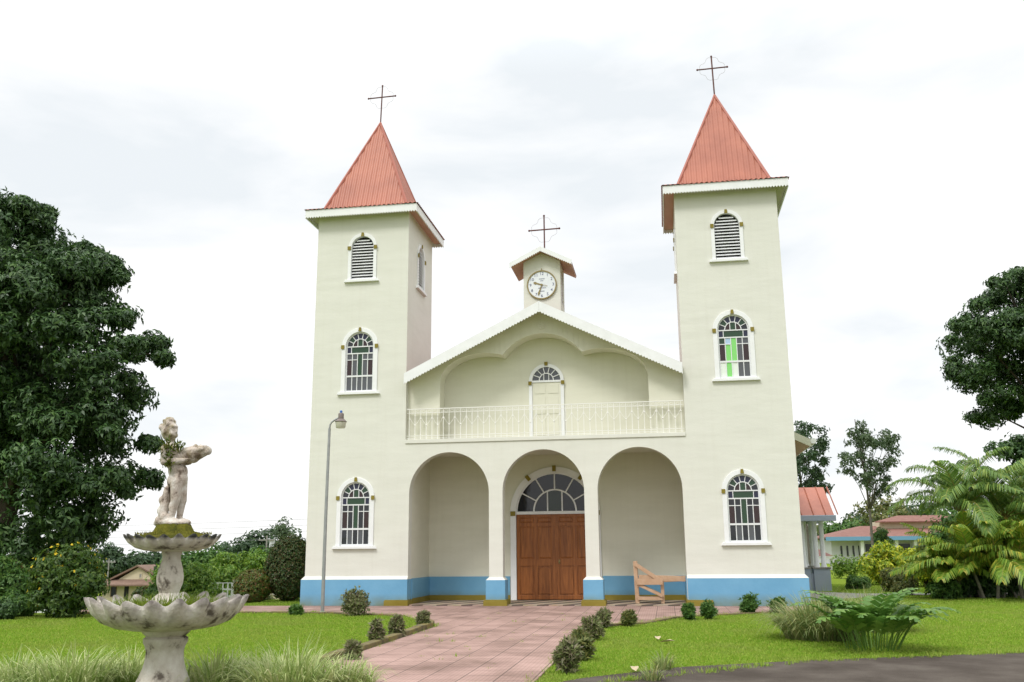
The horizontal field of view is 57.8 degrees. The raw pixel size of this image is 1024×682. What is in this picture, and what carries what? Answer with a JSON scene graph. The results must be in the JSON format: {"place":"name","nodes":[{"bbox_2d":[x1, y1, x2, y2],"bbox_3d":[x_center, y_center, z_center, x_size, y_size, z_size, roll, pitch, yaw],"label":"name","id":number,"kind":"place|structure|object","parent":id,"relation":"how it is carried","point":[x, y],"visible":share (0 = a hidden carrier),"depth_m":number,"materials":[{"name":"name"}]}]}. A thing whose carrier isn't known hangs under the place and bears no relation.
{"place":"outdoors","nodes":[
{"label":"outdoors","id":0,"kind":"place"},
{"bbox_2d":[0,638,140,681],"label":"ornamental grass","id":1,"kind":"object","parent":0,"point":[84,671],"depth_m":10.70,"materials":[{"name":"plant"}]},
{"bbox_2d":[209,630,382,681],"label":"ornamental grass","id":2,"kind":"object","parent":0,"point":[281,672],"depth_m":10.23,"materials":[{"name":"plant"}]},
{"bbox_2d":[302,649,396,681],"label":"ornamental grass","id":3,"kind":"object","parent":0,"point":[367,677],"depth_m":10.61,"materials":[{"name":"plant"}]},
{"bbox_2d":[81,606,815,681],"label":"path","id":4,"kind":"structure","parent":0,"point":[502,651],"depth_m":15.81,"materials":[{"name":"tile"}]},
{"bbox_2d":[343,638,364,659],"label":"clipped shrub","id":5,"kind":"object","parent":4,"relation":"on","point":[350,645],"visible":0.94,"depth_m":13.21,"materials":[{"name":"green plant"}]},
{"bbox_2d":[0,563,1023,681],"bbox_3d":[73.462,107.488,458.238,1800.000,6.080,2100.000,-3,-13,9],"label":"lawn","id":6,"kind":"structure","parent":0,"point":[835,580],"depth_m":16.84,"materials":[{"name":"plant"}]},
{"bbox_2d":[0,597,17,619],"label":"edge shrub","id":7,"kind":"object","parent":6,"relation":"on","point":[7,609],"visible":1,"depth_m":22.19,"materials":[{"name":"green plant"}]},
{"bbox_2d":[0,551,33,599],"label":"tall bush","id":8,"kind":"object","parent":6,"relation":"on","point":[12,575],"visible":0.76,"depth_m":26.90,"materials":[{"name":"green plant"}]},
{"bbox_2d":[1,587,39,616],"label":"bush","id":9,"kind":"object","parent":6,"relation":"on","point":[23,608],"visible":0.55,"depth_m":23.26,"materials":[{"name":"green plant"}]},
{"bbox_2d":[0,644,70,681],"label":"ornamental grass","id":10,"kind":"object","parent":6,"relation":"on","point":[6,674],"depth_m":10.92,"materials":[{"name":"plant"}]},
{"bbox_2d":[21,541,111,618],"bbox_3d":[-11.060,5.988,23.139,2.174,1.965,2.124,-3,-13,9],"label":"flowering bush","id":11,"kind":"object","parent":6,"relation":"on","point":[67,580],"visible":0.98,"depth_m":22.73,"materials":[{"name":"green plant"}]},
{"bbox_2d":[0,186,176,568],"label":"broadleaf tree","id":12,"kind":"object","parent":6,"relation":"on","point":[53,298],"visible":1,"depth_m":29.58,"materials":[{"name":"green plant"}]},
{"bbox_2d":[75,542,105,560],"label":"shade tree","id":13,"kind":"object","parent":6,"relation":"on","point":[98,549],"visible":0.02,"depth_m":135.20,"materials":[{"name":"green plant"}]},
{"bbox_2d":[93,542,129,578],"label":"shade tree","id":14,"kind":"object","parent":6,"relation":"on","point":[112,553],"visible":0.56,"depth_m":136.90,"materials":[{"name":"green plant"}]},
{"bbox_2d":[91,645,144,681],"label":"ornamental grass","id":15,"kind":"object","parent":6,"relation":"on","point":[137,669],"depth_m":11.25,"materials":[{"name":"plant"}]},
{"bbox_2d":[102,564,154,601],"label":"cream house","id":16,"kind":"structure","parent":6,"relation":"on","point":[125,583],"depth_m":109.64,"materials":[{"name":"beige paint"}]},
{"bbox_2d":[110,586,116,596],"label":"window","id":17,"kind":"structure","parent":16,"relation":"in","point":[113,591],"depth_m":109.56,"materials":[{"name":"grey glass"}]},
{"bbox_2d":[124,586,128,600],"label":"door","id":18,"kind":"structure","parent":16,"relation":"in","point":[126,589],"depth_m":109.27,"materials":[{"name":"grey"}]},
{"bbox_2d":[117,549,157,573],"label":"shade tree","id":19,"kind":"object","parent":6,"relation":"on","point":[142,558],"visible":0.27,"depth_m":140.62,"materials":[{"name":"green plant"}]},
{"bbox_2d":[129,585,149,600],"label":"dark bush","id":20,"kind":"object","parent":6,"relation":"on","point":[140,589],"visible":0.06,"depth_m":58.49,"materials":[{"name":"green plant"}]},
{"bbox_2d":[143,580,158,598],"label":"leafy bush","id":21,"kind":"object","parent":6,"relation":"on","point":[153,589],"visible":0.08,"depth_m":39.45,"materials":[{"name":"green plant"}]},
{"bbox_2d":[147,551,161,562],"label":"shade tree","id":22,"kind":"object","parent":6,"relation":"on","point":[155,554],"visible":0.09,"depth_m":144.41,"materials":[{"name":"green plant"}]},
{"bbox_2d":[144,559,187,589],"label":"leafy bush","id":23,"kind":"object","parent":6,"relation":"on","point":[152,578],"visible":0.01,"depth_m":54.25,"materials":[{"name":"green plant"}]},
{"bbox_2d":[84,417,248,681],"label":"fountain","id":24,"kind":"object","parent":6,"relation":"on","point":[167,619],"visible":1,"depth_m":10.30,"materials":[{"name":"stone"}]},
{"bbox_2d":[179,561,222,597],"bbox_3d":[-12.611,9.793,36.566,2.276,2.239,1.984,6,-14,-26],"label":"leafy bush","id":25,"kind":"object","parent":6,"relation":"on","point":[197,579],"visible":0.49,"depth_m":36.34,"materials":[{"name":"green plant"}]},
{"bbox_2d":[181,542,224,569],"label":"leafy tree","id":26,"kind":"object","parent":6,"relation":"on","point":[201,556],"visible":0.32,"depth_m":104.38,"materials":[{"name":"green plant"}]},
{"bbox_2d":[176,639,260,681],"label":"ornamental grass","id":27,"kind":"object","parent":6,"relation":"on","point":[196,672],"depth_m":10.64,"materials":[{"name":"plant"}]},
{"bbox_2d":[205,539,235,565],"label":"leafy tree","id":28,"kind":"object","parent":6,"relation":"on","point":[224,544],"visible":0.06,"depth_m":114.61,"materials":[{"name":"green plant"}]},
{"bbox_2d":[211,582,234,596],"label":"lattice gate","id":29,"kind":"structure","parent":6,"relation":"on","point":[232,592],"depth_m":38.40,"materials":[{"name":"white paint"}]},
{"bbox_2d":[201,562,245,594],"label":"leafy bush","id":30,"kind":"object","parent":6,"relation":"on","point":[224,575],"visible":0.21,"depth_m":41.92,"materials":[{"name":"green plant"}]},
{"bbox_2d":[208,550,258,575],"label":"garden tree","id":31,"kind":"object","parent":6,"relation":"on","point":[241,560],"visible":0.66,"depth_m":44.53,"materials":[{"name":"green plant"}]},
{"bbox_2d":[77,611,401,616],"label":"kerb","id":32,"kind":"structure","parent":6,"relation":"on","point":[343,613],"depth_m":23.45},
{"bbox_2d":[226,524,276,555],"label":"leafy tree","id":33,"kind":"object","parent":6,"relation":"on","point":[247,544],"visible":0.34,"depth_m":107.06,"materials":[{"name":"green plant"}]},
{"bbox_2d":[230,568,273,602],"bbox_3d":[-8.202,7.790,29.436,1.361,1.136,1.368,-3,-13,9],"label":"topiary ball","id":34,"kind":"object","parent":6,"relation":"on","point":[254,584],"visible":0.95,"depth_m":29.04,"materials":[{"name":"green plant"}]},
{"bbox_2d":[248,548,266,571],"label":"garden tree","id":35,"kind":"object","parent":6,"relation":"on","point":[262,559],"visible":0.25,"depth_m":49.30,"materials":[{"name":"green plant"}]},
{"bbox_2d":[226,645,298,677],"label":"ornamental grass","id":36,"kind":"object","parent":6,"relation":"on","point":[253,660],"depth_m":11.17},
{"bbox_2d":[248,542,276,556],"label":"leafy tree","id":37,"kind":"object","parent":6,"relation":"on","point":[262,550],"visible":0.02,"depth_m":90.68,"materials":[{"name":"green plant"}]},
{"bbox_2d":[269,516,296,541],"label":"airy tree","id":38,"kind":"object","parent":6,"relation":"on","point":[280,530],"visible":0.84,"depth_m":86.86,"materials":[{"name":"green plant"}]},
{"bbox_2d":[263,533,305,600],"bbox_3d":[-7.130,7.321,29.860,1.687,2.205,1.693,-3,-13,9],"label":"tall shrub","id":39,"kind":"object","parent":6,"relation":"on","point":[284,566],"visible":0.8,"depth_m":29.33,"materials":[{"name":"green plant"}]},
{"bbox_2d":[268,527,305,549],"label":"leafy tree","id":40,"kind":"object","parent":6,"relation":"on","point":[299,532],"visible":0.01,"depth_m":99.41,"materials":[{"name":"green plant"}]},
{"bbox_2d":[286,603,304,614],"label":"clipped shrub","id":41,"kind":"object","parent":6,"relation":"on","point":[295,609],"visible":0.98,"depth_m":22.90,"materials":[{"name":"green plant"}]},
{"bbox_2d":[320,410,346,611],"bbox_3d":[-4.671,4.428,24.233,0.580,5.265,0.315,-3,-13,9],"label":"lamp post","id":42,"kind":"object","parent":6,"relation":"on","point":[340,421],"visible":0.96,"depth_m":24.28,"materials":[{"name":"grey"}]},
{"bbox_2d":[339,585,370,615],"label":"clipped shrub","id":43,"kind":"object","parent":6,"relation":"on","point":[355,603],"visible":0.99,"depth_m":22.45,"materials":[{"name":"green plant"}]},
{"bbox_2d":[317,619,433,661],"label":"kerb","id":44,"kind":"structure","parent":6,"relation":"on","point":[395,636],"depth_m":15.84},
{"bbox_2d":[366,617,386,640],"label":"clipped shrub","id":45,"kind":"object","parent":44,"relation":"on","point":[376,631],"visible":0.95,"depth_m":15.48,"materials":[{"name":"green plant"}]},
{"bbox_2d":[387,613,407,635],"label":"clipped shrub","id":46,"kind":"object","parent":44,"relation":"on","point":[396,623],"visible":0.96,"depth_m":16.67,"materials":[{"name":"green plant"}]},
{"bbox_2d":[415,609,431,624],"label":"clipped shrub","id":47,"kind":"object","parent":44,"relation":"on","point":[423,616],"visible":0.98,"depth_m":18.59,"materials":[{"name":"green plant"}]},
{"bbox_2d":[300,55,815,605],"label":"church","id":48,"kind":"structure","parent":6,"relation":"on","point":[542,449],"depth_m":27.41,"materials":[{"name":"beige paint"}]},
{"bbox_2d":[332,477,375,548],"bbox_3d":[-4.559,5.004,27.000,1.324,2.048,0.185,-3,-13,9],"label":"window","id":49,"kind":"structure","parent":48,"relation":"in","point":[355,497],"depth_m":27.00,"materials":[{"name":"white paint"}]},
{"bbox_2d":[337,327,379,394],"bbox_3d":[-4.597,0.600,27.994,1.324,2.058,0.185,-3,-13,9],"label":"window","id":50,"kind":"structure","parent":48,"relation":"in","point":[359,359],"depth_m":27.99,"materials":[{"name":"white paint"}]},
{"bbox_2d":[344,232,378,282],"bbox_3d":[-4.619,-2.577,28.747,1.104,1.588,0.255,-3,-13,9],"label":"window","id":51,"kind":"structure","parent":48,"relation":"in","point":[363,254],"depth_m":28.76,"materials":[{"name":"white paint"}]},
{"bbox_2d":[416,245,426,296],"bbox_3d":[-2.985,-2.330,29.900,0.255,1.588,1.104,-3,-13,9],"label":"window","id":52,"kind":"structure","parent":48,"relation":"in","point":[421,256],"depth_m":30.10,"materials":[{"name":"white paint"}]},
{"bbox_2d":[528,362,564,435],"bbox_3d":[1.030,1.758,27.596,1.080,2.311,0.082,-3,-13,9],"label":"balcony door","id":53,"kind":"structure","parent":48,"relation":"in","point":[546,380],"depth_m":27.61,"materials":[{"name":"white paint"}]},
{"bbox_2d":[510,465,601,599],"bbox_3d":[1.326,5.828,28.335,2.770,4.020,0.205,-3,-13,9],"label":"main door","id":54,"kind":"structure","parent":48,"relation":"in","point":[548,547],"depth_m":28.32,"materials":[{"name":"brown wood"}]},
{"bbox_2d":[633,561,685,603],"bbox_3d":[4.135,6.732,25.905,1.446,1.143,0.628,-3,-13,9],"label":"wooden barrier","id":55,"kind":"object","parent":48,"relation":"on","point":[650,578],"visible":1,"depth_m":25.68,"materials":[{"name":"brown wood"}]},
{"bbox_2d":[672,229,676,283],"bbox_3d":[5.093,-2.687,28.628,0.255,1.588,1.104,-3,-13,9],"label":"window","id":56,"kind":"structure","parent":48,"relation":"in","point":[673,230],"depth_m":28.27,"materials":[{"name":"white paint"}]},
{"bbox_2d":[709,209,747,262],"bbox_3d":[6.267,-3.057,27.033,1.104,1.588,0.255,-3,-13,9],"label":"window","id":57,"kind":"structure","parent":48,"relation":"in","point":[727,240],"depth_m":27.05,"materials":[{"name":"white paint"}]},
{"bbox_2d":[712,309,760,381],"bbox_3d":[6.288,0.120,26.280,1.324,2.058,0.185,-3,-13,9],"label":"window","id":58,"kind":"structure","parent":48,"relation":"in","point":[733,330],"depth_m":26.28,"materials":[{"name":"white paint"}]},
{"bbox_2d":[721,469,771,545],"bbox_3d":[6.326,4.524,25.286,1.324,2.048,0.185,-3,-13,9],"label":"window","id":59,"kind":"structure","parent":48,"relation":"in","point":[743,491],"depth_m":25.28,"materials":[{"name":"white paint"}]},
{"bbox_2d":[551,634,583,674],"bbox_3d":[0.701,3.979,11.714,0.448,0.541,0.393,-8,-15,29],"label":"clipped shrub","id":60,"kind":"object","parent":6,"relation":"on","point":[566,657],"visible":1,"depth_m":11.64,"materials":[{"name":"green plant"}]},
{"bbox_2d":[569,626,596,661],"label":"clipped shrub","id":61,"kind":"object","parent":6,"relation":"on","point":[588,649],"visible":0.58,"depth_m":12.95,"materials":[{"name":"green plant"}]},
{"bbox_2d":[579,614,605,638],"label":"clipped shrub","id":62,"kind":"object","parent":6,"relation":"on","point":[592,627],"visible":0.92,"depth_m":15.90,"materials":[{"name":"green plant"}]},
{"bbox_2d":[592,606,614,627],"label":"clipped shrub","id":63,"kind":"object","parent":6,"relation":"on","point":[604,614],"visible":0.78,"depth_m":18.43,"materials":[{"name":"green plant"}]},
{"bbox_2d":[620,609,637,626],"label":"clipped shrub","id":64,"kind":"object","parent":6,"relation":"on","point":[629,618],"visible":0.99,"depth_m":18.80,"materials":[{"name":"green plant"}]},
{"bbox_2d":[242,609,1023,681],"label":"edge weeds","id":65,"kind":"object","parent":6,"relation":"on","point":[628,678],"visible":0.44,"depth_m":12.72,"materials":[{"name":"plant"}]},
{"bbox_2d":[641,647,682,669],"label":"grass tuft","id":66,"kind":"object","parent":6,"relation":"on","point":[662,661],"visible":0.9,"depth_m":11.95,"materials":[{"name":"plant"}]},
{"bbox_2d":[680,602,696,620],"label":"clipped shrub","id":67,"kind":"object","parent":6,"relation":"on","point":[688,610],"visible":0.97,"depth_m":20.20,"materials":[{"name":"green plant"}]},
{"bbox_2d":[699,599,718,618],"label":"clipped shrub","id":68,"kind":"object","parent":6,"relation":"on","point":[708,610],"visible":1,"depth_m":20.39,"materials":[{"name":"green plant"}]},
{"bbox_2d":[609,609,825,626],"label":"kerb","id":69,"kind":"structure","parent":6,"relation":"on","point":[646,622],"depth_m":20.40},
{"bbox_2d":[738,591,761,612],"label":"clipped shrub","id":70,"kind":"object","parent":6,"relation":"on","point":[749,602],"visible":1,"depth_m":22.15,"materials":[{"name":"green plant"}]},
{"bbox_2d":[766,595,787,612],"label":"clipped shrub","id":71,"kind":"object","parent":6,"relation":"on","point":[771,602],"visible":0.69,"depth_m":22.07,"materials":[{"name":"green plant"}]},
{"bbox_2d":[794,420,834,565],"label":"slim tree","id":72,"kind":"object","parent":6,"relation":"on","point":[815,473],"visible":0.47,"depth_m":62.72,"materials":[{"name":"green plant"}]},
{"bbox_2d":[798,486,838,590],"bbox_3d":[10.935,7.477,35.163,2.275,3.870,3.920,-3,-13,9],"label":"side porch","id":73,"kind":"object","parent":6,"relation":"on","point":[815,507],"visible":0.66,"depth_m":33.78,"materials":[{"name":"red paint"}]},
{"bbox_2d":[818,549,834,569],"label":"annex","id":74,"kind":"object","parent":6,"relation":"on","point":[829,556],"visible":0.06,"depth_m":64.54,"materials":[{"name":"white paint"}]},
{"bbox_2d":[817,518,866,539],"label":"bushy tree","id":75,"kind":"object","parent":6,"relation":"on","point":[836,526],"visible":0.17,"depth_m":110.28,"materials":[{"name":"green plant"}]},
{"bbox_2d":[831,554,871,578],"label":"hedge","id":76,"kind":"object","parent":6,"relation":"on","point":[840,568],"visible":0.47,"depth_m":46.72,"materials":[{"name":"green plant"}]},
{"bbox_2d":[844,574,871,589],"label":"garden bush","id":77,"kind":"object","parent":6,"relation":"on","point":[854,582],"visible":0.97,"depth_m":34.39,"materials":[{"name":"green plant"}]},
{"bbox_2d":[839,506,878,525],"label":"bushy tree","id":78,"kind":"object","parent":6,"relation":"on","point":[853,516],"visible":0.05,"depth_m":128.62,"materials":[{"name":"green plant"}]},
{"bbox_2d":[836,419,903,554],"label":"slim tree","id":79,"kind":"object","parent":6,"relation":"on","point":[888,442],"visible":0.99,"depth_m":58.46,"materials":[{"name":"green plant"}]},
{"bbox_2d":[810,592,929,600],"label":"footpath","id":80,"kind":"structure","parent":6,"relation":"on","point":[839,594],"depth_m":30.45,"materials":[{"name":"grey concrete"}]},
{"bbox_2d":[789,588,960,650],"bbox_3d":[5.431,4.233,14.126,2.238,0.896,2.332,6,-14,-27],"label":"fern plant","id":81,"kind":"object","parent":6,"relation":"on","point":[882,616],"visible":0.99,"depth_m":13.88,"materials":[{"name":"green plant"}]},
{"bbox_2d":[820,584,939,632],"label":"tall grass","id":82,"kind":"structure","parent":6,"relation":"on","point":[860,599],"depth_m":17.55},
{"bbox_2d":[856,540,906,584],"bbox_3d":[15.395,9.240,38.174,2.352,2.073,2.167,-3,-13,9],"label":"croton bush","id":83,"kind":"object","parent":6,"relation":"on","point":[883,557],"visible":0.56,"depth_m":37.99,"materials":[{"name":"yellow plant"}]},
{"bbox_2d":[847,490,916,525],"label":"bushy tree","id":84,"kind":"object","parent":6,"relation":"on","point":[883,506],"visible":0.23,"depth_m":114.13,"materials":[{"name":"green plant"}]},
{"bbox_2d":[870,526,893,546],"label":"conical bush","id":85,"kind":"object","parent":6,"relation":"on","point":[880,535],"visible":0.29,"depth_m":61.55,"materials":[{"name":"green plant"}]},
{"bbox_2d":[817,515,947,563],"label":"house","id":86,"kind":"structure","parent":6,"relation":"on","point":[853,541],"depth_m":88.48,"materials":[{"name":"white"}]},
{"bbox_2d":[864,543,870,553],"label":"window","id":87,"kind":"structure","parent":86,"relation":"in","point":[867,546],"depth_m":87.92,"materials":[{"name":"grey glass"}]},
{"bbox_2d":[898,543,910,552],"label":"window","id":88,"kind":"structure","parent":86,"relation":"in","point":[905,545],"depth_m":87.41,"materials":[{"name":"grey glass"}]},
{"bbox_2d":[878,567,905,590],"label":"garden bush","id":89,"kind":"object","parent":6,"relation":"on","point":[887,581],"visible":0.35,"depth_m":32.41,"materials":[{"name":"green plant"}]},
{"bbox_2d":[896,544,939,586],"bbox_3d":[16.089,8.804,36.223,2.063,1.856,1.987,-3,-13,9],"label":"garden bush","id":90,"kind":"object","parent":6,"relation":"on","point":[924,579],"visible":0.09,"depth_m":36.03,"materials":[{"name":"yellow plant"}]},
{"bbox_2d":[903,501,948,514],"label":"bushy tree","id":91,"kind":"object","parent":6,"relation":"on","point":[912,506],"visible":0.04,"depth_m":116.64,"materials":[{"name":"green plant"}]},
{"bbox_2d":[924,577,964,599],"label":"garden bush","id":92,"kind":"object","parent":6,"relation":"on","point":[941,589],"visible":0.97,"depth_m":27.40,"materials":[{"name":"green plant"}]},
{"bbox_2d":[917,509,977,554],"bbox_3d":[16.932,7.974,35.161,2.807,3.161,2.480,-3,-13,9],"label":"tall bush","id":93,"kind":"object","parent":6,"relation":"on","point":[949,518],"visible":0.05,"depth_m":35.24,"materials":[{"name":"green plant"}]},
{"bbox_2d":[918,503,980,519],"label":"bushy tree","id":94,"kind":"object","parent":6,"relation":"on","point":[945,508],"visible":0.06,"depth_m":111.97,"materials":[{"name":"green plant"}]},
{"bbox_2d":[885,446,1023,596],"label":"areca palm","id":95,"kind":"object","parent":6,"relation":"on","point":[949,488],"visible":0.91,"depth_m":28.62,"materials":[{"name":"plant"}]},
{"bbox_2d":[888,522,1023,597],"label":"areca clump","id":96,"kind":"object","parent":6,"relation":"on","point":[943,572],"visible":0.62,"depth_m":27.76,"materials":[{"name":"plant"}]},
{"bbox_2d":[903,511,1023,598],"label":"areca clump","id":97,"kind":"object","parent":6,"relation":"on","point":[962,527],"visible":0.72,"depth_m":27.27,"materials":[{"name":"plant"}]},
{"bbox_2d":[923,446,1023,595],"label":"areca palm","id":98,"kind":"object","parent":6,"relation":"on","point":[1014,504],"visible":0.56,"depth_m":28.96,"materials":[{"name":"plant"}]},
{"bbox_2d":[935,266,1023,429],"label":"broadleaf tree","id":99,"kind":"object","parent":6,"relation":"on","point":[1003,332],"visible":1,"depth_m":47.03,"materials":[{"name":"green plant"}]},
{"bbox_2d":[940,565,1023,597],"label":"understorey bush","id":100,"kind":"object","parent":6,"relation":"on","point":[988,586],"visible":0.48,"depth_m":27.79,"materials":[{"name":"green plant"}]},
{"bbox_2d":[944,514,1023,598],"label":"areca clump","id":101,"kind":"object","parent":6,"relation":"on","point":[1002,573],"visible":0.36,"depth_m":26.82,"materials":[{"name":"plant"}]},
{"bbox_2d":[974,493,1023,524],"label":"tall bush","id":102,"kind":"object","parent":6,"relation":"on","point":[999,517],"visible":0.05,"depth_m":35.61,"materials":[{"name":"green plant"}]},
{"bbox_2d":[982,431,1023,497],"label":"broadleaf tree","id":103,"kind":"object","parent":6,"relation":"on","point":[1015,452],"visible":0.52,"depth_m":61.05,"materials":[{"name":"green plant"}]},
{"bbox_2d":[0,0,1023,557],"label":"sky","id":104,"kind":"structure","parent":0,"point":[190,141],"materials":[{"name":"white"}]},
{"bbox_2d":[563,652,1023,681],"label":"road","id":105,"kind":"structure","parent":0,"point":[1002,667],"depth_m":11.60,"materials":[{"name":"asphalt"}]},
{"bbox_2d":[635,661,669,681],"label":"grass tuft","id":106,"kind":"object","parent":105,"relation":"on","point":[651,676],"visible":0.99,"depth_m":10.95,"materials":[{"name":"plant"}]},
{"bbox_2d":[749,581,882,641],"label":"tall grass","id":107,"kind":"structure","parent":0,"point":[804,625],"depth_m":15.57,"materials":[{"name":"plant"}]},
{"bbox_2d":[890,572,921,594],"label":"rose bush","id":108,"kind":"object","parent":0,"point":[899,585],"visible":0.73,"depth_m":29.97,"materials":[{"name":"green plant"}]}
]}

